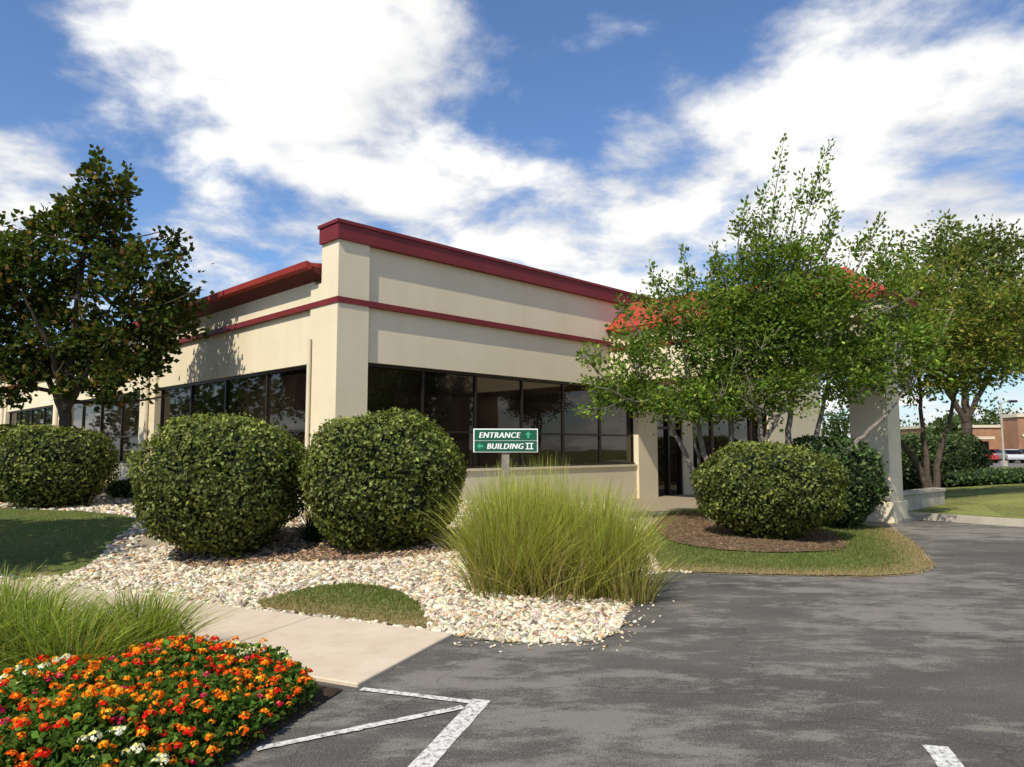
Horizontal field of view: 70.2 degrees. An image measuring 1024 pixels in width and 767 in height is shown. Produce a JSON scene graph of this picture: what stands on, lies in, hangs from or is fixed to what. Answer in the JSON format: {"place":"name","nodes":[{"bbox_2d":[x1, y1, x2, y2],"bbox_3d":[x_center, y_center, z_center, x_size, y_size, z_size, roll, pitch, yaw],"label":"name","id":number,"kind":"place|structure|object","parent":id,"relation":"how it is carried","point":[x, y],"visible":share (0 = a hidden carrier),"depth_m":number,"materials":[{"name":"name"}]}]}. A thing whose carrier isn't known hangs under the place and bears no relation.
{"place":"outdoors","nodes":[
{"label":"outdoors","id":0,"kind":"place"},
{"bbox_2d":[0,506,135,576],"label":"lawn","id":1,"kind":"structure","parent":0,"point":[39,557],"depth_m":11.18,"materials":[{"name":"plant"}]},
{"bbox_2d":[0,579,451,686],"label":"sidewalk","id":2,"kind":"structure","parent":0,"point":[345,652],"depth_m":6.07,"materials":[{"name":"concrete"}]},
{"bbox_2d":[256,581,427,626],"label":"turf grass","id":3,"kind":"structure","parent":0,"point":[319,607],"depth_m":7.29,"materials":[{"name":"green plant"}]},
{"bbox_2d":[7,488,933,642],"bbox_3d":[-14.416,4.285,32.135,61.201,0.347,35.696,-2,-6,25],"label":"gravel bed","id":4,"kind":"object","parent":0,"point":[666,504],"visible":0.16,"depth_m":11.31,"materials":[{"name":"beige gravel"}]},
{"bbox_2d":[0,424,42,501],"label":"rounded shrub","id":5,"kind":"object","parent":4,"relation":"on","point":[3,427],"visible":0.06,"depth_m":17.24,"materials":[{"name":"green plant"}]},
{"bbox_2d":[0,420,121,508],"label":"rounded shrub","id":6,"kind":"object","parent":4,"relation":"on","point":[50,468],"visible":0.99,"depth_m":15.29,"materials":[{"name":"green plant"}]},
{"bbox_2d":[0,144,214,435],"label":"maple tree","id":7,"kind":"object","parent":4,"relation":"on","point":[87,345],"visible":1,"depth_m":16.52,"materials":[{"name":"green plant"}]},
{"bbox_2d":[104,478,144,498],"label":"shrub","id":8,"kind":"object","parent":4,"relation":"on","point":[122,488],"visible":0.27,"depth_m":18.02,"materials":[{"name":"green plant"}]},
{"bbox_2d":[170,526,465,566],"bbox_3d":[-2.578,2.287,10.389,4.281,0.236,2.900,0,-5,0],"label":"mulch bed","id":9,"kind":"object","parent":4,"relation":"on","point":[290,546],"visible":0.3,"depth_m":9.44,"materials":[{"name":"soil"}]},
{"bbox_2d":[125,410,310,557],"bbox_3d":[-3.902,1.354,9.882,2.266,2.000,2.281,0,-5,0],"label":"rounded shrub","id":10,"kind":"object","parent":9,"relation":"on","point":[212,488],"visible":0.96,"depth_m":9.16,"materials":[{"name":"green plant"}]},
{"bbox_2d":[285,509,334,542],"bbox_3d":[-2.780,1.956,10.205,1.027,0.561,1.058,-2,-5,20],"label":"dark leafed perennial","id":11,"kind":"object","parent":9,"relation":"on","point":[311,534],"visible":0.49,"depth_m":10.08,"materials":[{"name":"green plant"}]},
{"bbox_2d":[295,406,469,552],"bbox_3d":[-1.737,1.291,9.889,2.357,1.961,2.206,0,-5,0],"label":"rounded shrub","id":12,"kind":"object","parent":9,"relation":"on","point":[372,479],"visible":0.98,"depth_m":9.14,"materials":[{"name":"green plant"}]},
{"bbox_2d":[0,496,691,652],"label":"limestone gravel","id":13,"kind":"structure","parent":4,"relation":"on","point":[436,594],"depth_m":8.22,"materials":[{"name":"beige gravel"}]},
{"bbox_2d":[410,454,712,604],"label":"ornamental grass","id":14,"kind":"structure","parent":13,"relation":"on","point":[531,545],"depth_m":7.55,"materials":[{"name":"green plant"}]},
{"bbox_2d":[473,429,537,502],"bbox_3d":[-0.082,1.454,9.192,0.820,1.761,0.110,0,-5,-3],"label":"entrance sign","id":15,"kind":"object","parent":4,"relation":"on","point":[505,442],"visible":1,"depth_m":9.21,"materials":[{"name":"green metal"}]},
{"bbox_2d":[0,0,1023,446],"label":"sky","id":16,"kind":"structure","parent":0,"point":[587,140],"materials":[{"name":"blue"}]},
{"bbox_2d":[222,519,1023,766],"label":"asphalt parking lot","id":17,"kind":"structure","parent":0,"point":[720,670],"depth_m":4.95,"materials":[{"name":"grey asphalt"}]},
{"bbox_2d":[0,666,341,766],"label":"flower bed soil","id":18,"kind":"structure","parent":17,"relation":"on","point":[324,693],"depth_m":4.11,"materials":[{"name":"brown soil"}]},
{"bbox_2d":[0,560,247,690],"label":"daylily foliage","id":19,"kind":"object","parent":18,"relation":"on","point":[33,629],"visible":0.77,"depth_m":5.03,"materials":[{"name":"green plant"}]},
{"bbox_2d":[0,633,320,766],"bbox_3d":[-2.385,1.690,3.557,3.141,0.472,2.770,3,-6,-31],"label":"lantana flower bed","id":20,"kind":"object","parent":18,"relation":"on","point":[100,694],"visible":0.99,"depth_m":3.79,"materials":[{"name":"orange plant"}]},
{"bbox_2d":[256,705,464,750],"bbox_3d":[-0.830,1.970,4.187,1.234,0.001,0.073,3,-6,-31],"label":"parking line","id":21,"kind":"object","parent":17,"relation":"on","point":[335,732],"visible":1,"depth_m":4.15,"materials":[{"name":"white paint"}]},
{"bbox_2d":[360,687,471,702],"bbox_3d":[-0.630,2.017,4.715,0.781,0.001,0.070,-2,-5,19],"label":"parking line","id":22,"kind":"object","parent":17,"relation":"on","point":[416,695],"visible":1,"depth_m":4.70,"materials":[{"name":"white paint"}]},
{"bbox_2d":[408,699,490,766],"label":"parking line","id":23,"kind":"object","parent":17,"relation":"on","point":[435,750],"visible":1,"depth_m":4.06,"materials":[{"name":"white paint"}]},
{"bbox_2d":[903,487,945,510],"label":"concrete wall","id":24,"kind":"structure","parent":17,"relation":"on","point":[921,498],"depth_m":17.76,"materials":[{"name":"grey concrete"}]},
{"bbox_2d":[922,744,963,766],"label":"parking line","id":25,"kind":"object","parent":17,"relation":"on","point":[943,756],"visible":1,"depth_m":3.78,"materials":[{"name":"white paint"}]},
{"bbox_2d":[908,512,1023,526],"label":"kerb","id":26,"kind":"structure","parent":17,"relation":"on","point":[1015,522],"depth_m":15.57,"materials":[{"name":"concrete"}]},
{"bbox_2d":[644,508,936,576],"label":"lawn","id":27,"kind":"structure","parent":0,"point":[733,568],"depth_m":10.30,"materials":[{"name":"plant"}]},
{"bbox_2d":[569,235,862,521],"bbox_3d":[4.161,-0.154,15.134,6.000,6.187,3.521,0,-5,0],"label":"ornamental crabapple tree","id":28,"kind":"object","parent":27,"relation":"on","point":[709,391],"visible":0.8,"depth_m":14.65,"materials":[{"name":"green plant"}]},
{"bbox_2d":[654,512,848,551],"bbox_3d":[4.200,2.752,13.899,3.250,0.096,6.225,0,-5,0],"label":"mulch bed","id":29,"kind":"object","parent":27,"relation":"on","point":[733,544],"visible":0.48,"depth_m":12.06,"materials":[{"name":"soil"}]},
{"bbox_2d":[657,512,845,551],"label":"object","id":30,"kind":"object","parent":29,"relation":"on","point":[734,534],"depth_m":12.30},
{"bbox_2d":[689,439,849,540],"bbox_3d":[4.470,1.844,12.668,2.676,1.844,2.440,0,-5,0],"label":"rounded shrub","id":31,"kind":"object","parent":29,"relation":"on","point":[767,489],"visible":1,"depth_m":11.95,"materials":[{"name":"green plant"}]},
{"bbox_2d":[686,133,967,452],"bbox_3d":[6.302,-1.162,14.784,5.547,8.153,3.264,0,-5,0],"label":"ornamental crabapple tree","id":32,"kind":"object","parent":27,"relation":"on","point":[831,287],"visible":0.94,"depth_m":14.42,"materials":[{"name":"green plant"}]},
{"bbox_2d":[791,433,893,528],"bbox_3d":[6.416,1.993,14.790,2.214,1.972,2.276,0,-5,0],"label":"rounded shrub","id":33,"kind":"object","parent":27,"relation":"on","point":[865,491],"visible":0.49,"depth_m":14.08,"materials":[{"name":"green plant"}]},
{"bbox_2d":[848,362,907,523],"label":"portico pillars","id":34,"kind":"structure","parent":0,"point":[883,437],"depth_m":15.92,"materials":[{"name":"beige paint"}]},
{"bbox_2d":[609,297,910,384],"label":"portico beams","id":35,"kind":"structure","parent":34,"relation":"on","point":[625,356],"depth_m":19.64,"materials":[{"name":"beige paint"}]},
{"bbox_2d":[611,316,891,350],"bbox_3d":[6.204,-1.167,19.206,7.420,0.120,1.980,-5,-7,45],"label":"portico stripe","id":36,"kind":"object","parent":35,"relation":"attached to","point":[688,341],"visible":0.05,"depth_m":19.77,"materials":[{"name":"red paint"}]},
{"bbox_2d":[606,267,917,330],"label":"portico roof","id":37,"kind":"structure","parent":35,"relation":"on","point":[637,313],"depth_m":20.60,"materials":[{"name":"red metal"}]},
{"bbox_2d":[611,290,917,333],"bbox_3d":[6.268,-1.671,19.187,7.440,0.120,2.180,-5,-7,45],"label":"portico gutter","id":38,"kind":"object","parent":37,"relation":"attached to","point":[870,294],"visible":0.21,"depth_m":17.14,"materials":[{"name":"red metal"}]},
{"bbox_2d":[895,516,915,523],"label":"entrance floor","id":39,"kind":"structure","parent":0,"point":[910,518],"depth_m":15.91,"materials":[{"name":"concrete"}]},
{"bbox_2d":[907,483,1023,518],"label":"lawn","id":40,"kind":"structure","parent":0,"point":[1002,500],"depth_m":18.47,"materials":[{"name":"plant"}]},
{"bbox_2d":[817,229,1023,487],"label":"shade tree","id":41,"kind":"object","parent":40,"relation":"on","point":[987,339],"visible":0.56,"depth_m":19.09,"materials":[{"name":"green plant"}]},
{"bbox_2d":[900,432,946,489],"bbox_3d":[13.597,2.695,25.343,2.476,2.064,2.485,0,-5,0],"label":"rounded shrub","id":42,"kind":"object","parent":40,"relation":"on","point":[910,478],"visible":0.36,"depth_m":24.49,"materials":[{"name":"green plant"}]},
{"bbox_2d":[904,431,970,485],"bbox_3d":[15.177,2.805,26.800,2.900,2.091,2.946,0,-5,0],"label":"rounded shrub","id":43,"kind":"object","parent":40,"relation":"on","point":[954,457],"visible":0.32,"depth_m":25.87,"materials":[{"name":"green plant"}]},
{"bbox_2d":[869,209,1023,438],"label":"honey locust tree","id":44,"kind":"object","parent":40,"relation":"on","point":[982,246],"visible":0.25,"depth_m":30.75,"materials":[{"name":"green plant"}]},
{"bbox_2d":[938,431,994,470],"bbox_3d":[17.020,2.916,28.356,2.950,2.158,2.881,0,-5,0],"label":"rounded shrub","id":45,"kind":"object","parent":40,"relation":"on","point":[977,457],"visible":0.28,"depth_m":27.34,"materials":[{"name":"green plant"}]},
{"bbox_2d":[921,466,1023,486],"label":"hedge","id":46,"kind":"object","parent":40,"relation":"on","point":[983,476],"visible":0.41,"depth_m":25.25,"materials":[{"name":"green plant"}]},
{"bbox_2d":[977,274,1023,384],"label":"shade tree","id":47,"kind":"object","parent":40,"relation":"on","point":[1015,348],"visible":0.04,"depth_m":24.90,"materials":[{"name":"green plant"}]},
{"bbox_2d":[983,460,1023,466],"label":"parking lot","id":48,"kind":"structure","parent":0,"point":[1016,463],"depth_m":71.78,"materials":[{"name":"grey asphalt"}]},
{"bbox_2d":[983,449,998,462],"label":"parked car","id":49,"kind":"object","parent":48,"relation":"on","point":[995,459],"visible":0.21,"depth_m":78.27,"materials":[{"name":"paint"}]},
{"bbox_2d":[989,449,1015,460],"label":"parked car","id":50,"kind":"object","parent":48,"relation":"on","point":[994,451],"visible":0.19,"depth_m":91.49,"materials":[{"name":"paint"}]},
{"bbox_2d":[992,449,1023,462],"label":"parked car","id":51,"kind":"object","parent":48,"relation":"on","point":[1011,455],"visible":0.84,"depth_m":78.07,"materials":[{"name":"paint"}]},
{"bbox_2d":[999,400,1017,466],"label":"street lamp","id":52,"kind":"object","parent":48,"relation":"on","point":[1003,463],"visible":1,"depth_m":63.83,"materials":[{"name":"metal"}]},
{"bbox_2d":[989,467,1023,468],"bbox_3d":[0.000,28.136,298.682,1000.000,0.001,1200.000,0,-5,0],"label":"ground","id":53,"kind":"structure","parent":0,"point":[1006,467],"depth_m":61.43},
{"bbox_2d":[0,239,821,507],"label":"walls","id":54,"kind":"structure","parent":53,"relation":"on","point":[350,342],"depth_m":17.47,"materials":[{"name":"paint"}]},
{"bbox_2d":[0,381,4,423],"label":"downpipe","id":55,"kind":"object","parent":54,"relation":"attached to","point":[1,420],"visible":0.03,"depth_m":36.57,"materials":[{"name":"metal"}]},
{"bbox_2d":[54,406,57,425],"bbox_3d":[-18.421,1.512,29.216,0.304,5.351,0.096,5,-7,-45],"label":"downpipe","id":56,"kind":"object","parent":54,"relation":"attached to","point":[56,416],"depth_m":29.27,"materials":[{"name":"metal"}]},
{"bbox_2d":[143,347,149,472],"bbox_3d":[-11.137,0.869,21.961,0.304,5.351,0.096,5,-7,-45],"label":"downpipe","id":57,"kind":"object","parent":54,"relation":"attached to","point":[146,416],"visible":0.14,"depth_m":22.00,"materials":[{"name":"metal"}]},
{"bbox_2d":[2,267,321,375],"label":"soffit","id":58,"kind":"structure","parent":54,"relation":"attached to","point":[312,275],"depth_m":17.02,"materials":[{"name":"red metal"}]},
{"bbox_2d":[44,261,311,357],"bbox_3d":[-18.937,-1.172,29.794,0.140,0.160,41.590,5,-7,-45],"label":"gutter","id":59,"kind":"object","parent":58,"relation":"on","point":[271,277],"visible":0.55,"depth_m":16.66,"materials":[{"name":"red paint"}]},
{"bbox_2d":[312,263,321,268],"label":"roof slope","id":60,"kind":"structure","parent":58,"relation":"on","point":[317,265],"depth_m":15.33,"materials":[{"name":"red metal"}]},
{"bbox_2d":[35,281,321,369],"bbox_3d":[-18.707,-0.853,30.273,0.300,0.150,41.200,5,-7,-45],"label":"wall head","id":61,"kind":"object","parent":54,"relation":"attached to","point":[274,296],"depth_m":17.35,"materials":[{"name":"paint"}]},
{"bbox_2d":[303,339,311,508],"bbox_3d":[-4.282,1.000,15.230,0.086,3.900,0.086,5,-7,-45],"label":"downpipe","id":62,"kind":"object","parent":54,"relation":"attached to","point":[308,387],"visible":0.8,"depth_m":15.27,"materials":[{"name":"metal"}]},
{"bbox_2d":[115,463,637,470],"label":"window sills","id":63,"kind":"structure","parent":54,"relation":"attached to","point":[521,468],"depth_m":19.30,"materials":[{"name":"paint"}]},
{"bbox_2d":[9,363,766,495],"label":"window frames","id":64,"kind":"structure","parent":54,"relation":"attached to","point":[423,371],"depth_m":19.72,"materials":[{"name":"black metal"}]},
{"bbox_2d":[10,366,764,495],"bbox_3d":[-14.170,2.361,28.022,16.766,3.350,44.912,14,-14,-69],"label":"window glass","id":65,"kind":"object","parent":64,"relation":"in","point":[448,402],"visible":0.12,"depth_m":19.05,"materials":[{"name":"black glass"}]},
{"bbox_2d":[6,296,820,386],"bbox_3d":[-9.975,0.353,38.149,24.105,0.120,42.305,5,-7,-45],"label":"stripe band","id":66,"kind":"object","parent":54,"relation":"attached to","point":[323,302],"visible":0.48,"depth_m":17.06,"materials":[{"name":"red paint"}]},
{"bbox_2d":[318,218,652,305],"bbox_3d":[4.723,-2.394,23.592,24.170,0.400,0.800,5,-7,-45],"label":"parapet coping","id":67,"kind":"object","parent":54,"relation":"on","point":[368,235],"visible":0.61,"depth_m":17.17,"materials":[{"name":"red metal"}]},
{"bbox_2d":[821,393,1023,447],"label":"distant trees","id":68,"kind":"object","parent":53,"relation":"on","point":[938,423],"visible":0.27,"depth_m":140.19,"materials":[{"name":"green plant"}]},
{"bbox_2d":[900,417,1023,448],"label":"walls","id":69,"kind":"structure","parent":53,"relation":"on","point":[1013,429],"depth_m":105.88,"materials":[{"name":"brown brick"}]},
{"bbox_2d":[900,413,1023,428],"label":"coping","id":70,"kind":"object","parent":69,"relation":"on","point":[987,426],"visible":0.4,"depth_m":107.09,"materials":[{"name":"paint"}]},
{"bbox_2d":[980,441,988,449],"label":"windows","id":71,"kind":"structure","parent":69,"relation":"attached to","point":[986,443],"depth_m":107.02,"materials":[{"name":"black glass"}]},
{"bbox_2d":[977,434,1023,438],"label":"band","id":72,"kind":"object","parent":69,"relation":"attached to","point":[990,437],"visible":0.42,"depth_m":107.09,"materials":[{"name":"paint"}]}
]}

